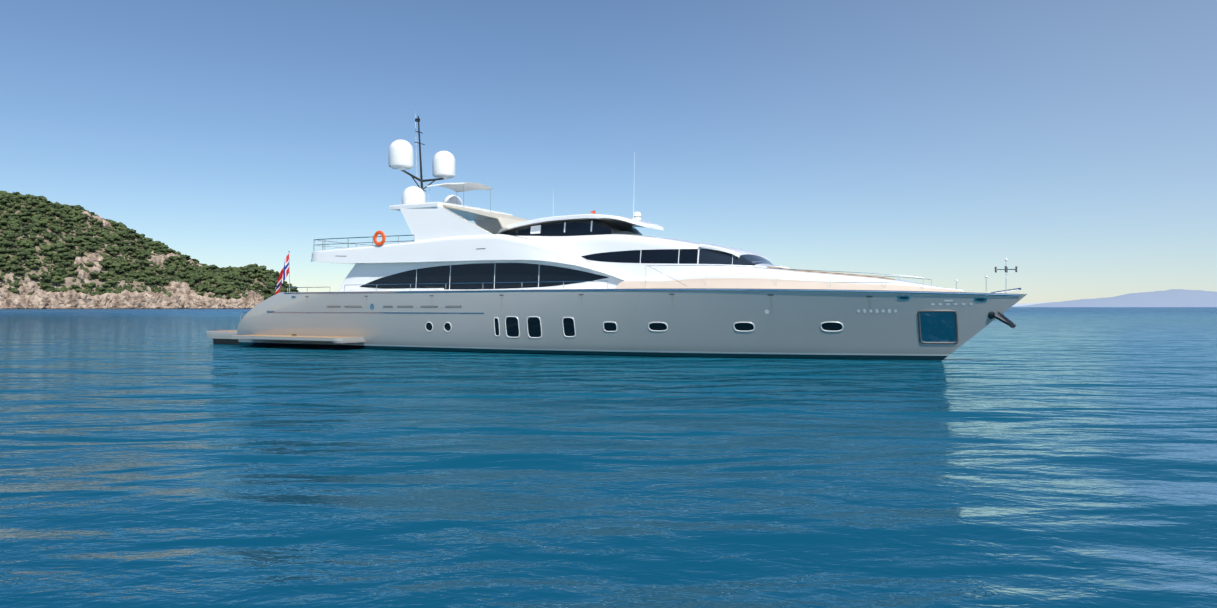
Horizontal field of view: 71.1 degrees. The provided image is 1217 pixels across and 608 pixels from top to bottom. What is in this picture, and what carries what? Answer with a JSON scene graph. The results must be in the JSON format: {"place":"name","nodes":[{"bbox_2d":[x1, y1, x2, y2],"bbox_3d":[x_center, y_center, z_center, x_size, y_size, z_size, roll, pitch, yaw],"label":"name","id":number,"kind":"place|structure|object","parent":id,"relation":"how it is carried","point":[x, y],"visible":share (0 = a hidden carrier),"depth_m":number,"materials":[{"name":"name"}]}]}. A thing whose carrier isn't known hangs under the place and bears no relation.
{"place":"outdoors","nodes":[
{"label":"outdoors","id":0,"kind":"place"},
{"bbox_2d":[0,200,291,299],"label":"island terrain","id":1,"kind":"structure","parent":0,"point":[68,282],"depth_m":883.08,"materials":[{"name":"beige stone"}]},
{"bbox_2d":[0,210,263,308],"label":"island cliff rocks","id":2,"kind":"object","parent":1,"relation":"on","point":[184,296],"visible":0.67,"depth_m":866.25,"materials":[{"name":"beige stone"}]},
{"bbox_2d":[0,191,298,299],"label":"island scrub and pines","id":3,"kind":"object","parent":1,"relation":"on","point":[71,216],"visible":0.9,"depth_m":911.50,"materials":[{"name":"green plant"}]},
{"bbox_2d":[0,307,1216,607],"bbox_3d":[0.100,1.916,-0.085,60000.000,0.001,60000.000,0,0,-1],"label":"sea","id":4,"kind":"structure","parent":0,"point":[1050,457],"depth_m":9.87,"materials":[{"name":"liquid"}]},
{"bbox_2d":[206,116,1026,359],"bbox_3d":[-3.210,-3.399,37.732,39.050,12.300,8.673,0,0,27],"label":"yacht","id":5,"kind":"object","parent":4,"relation":"on","point":[450,277],"visible":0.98,"depth_m":33.97,"materials":[{"name":"paint"}]},
{"bbox_2d":[275,254,288,293],"bbox_3d":[-17.552,-1.476,45.713,0.935,2.550,0.260,0,0,27],"label":"ensign","id":6,"kind":"object","parent":5,"relation":"attached to","point":[284,273],"visible":0.96,"depth_m":45.68,"materials":[{"name":"multicoloured fabric"}]},
{"bbox_2d":[0,0,1216,303],"label":"sky","id":7,"kind":"structure","parent":0,"point":[1073,143],"materials":[{"name":"blue"}]},
{"bbox_2d":[1013,302,1049,305],"bbox_3d":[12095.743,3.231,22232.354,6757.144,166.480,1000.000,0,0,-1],"label":"ridge","id":8,"kind":"structure","parent":0,"point":[1027,304],"depth_m":22014.68,"materials":[{"name":"grey"}]},
{"bbox_2d":[1012,289,1216,306],"bbox_3d":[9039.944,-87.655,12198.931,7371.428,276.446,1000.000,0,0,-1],"label":"ridge","id":9,"kind":"structure","parent":0,"point":[1182,298],"depth_m":11877.73,"materials":[{"name":"blue"}]}
]}

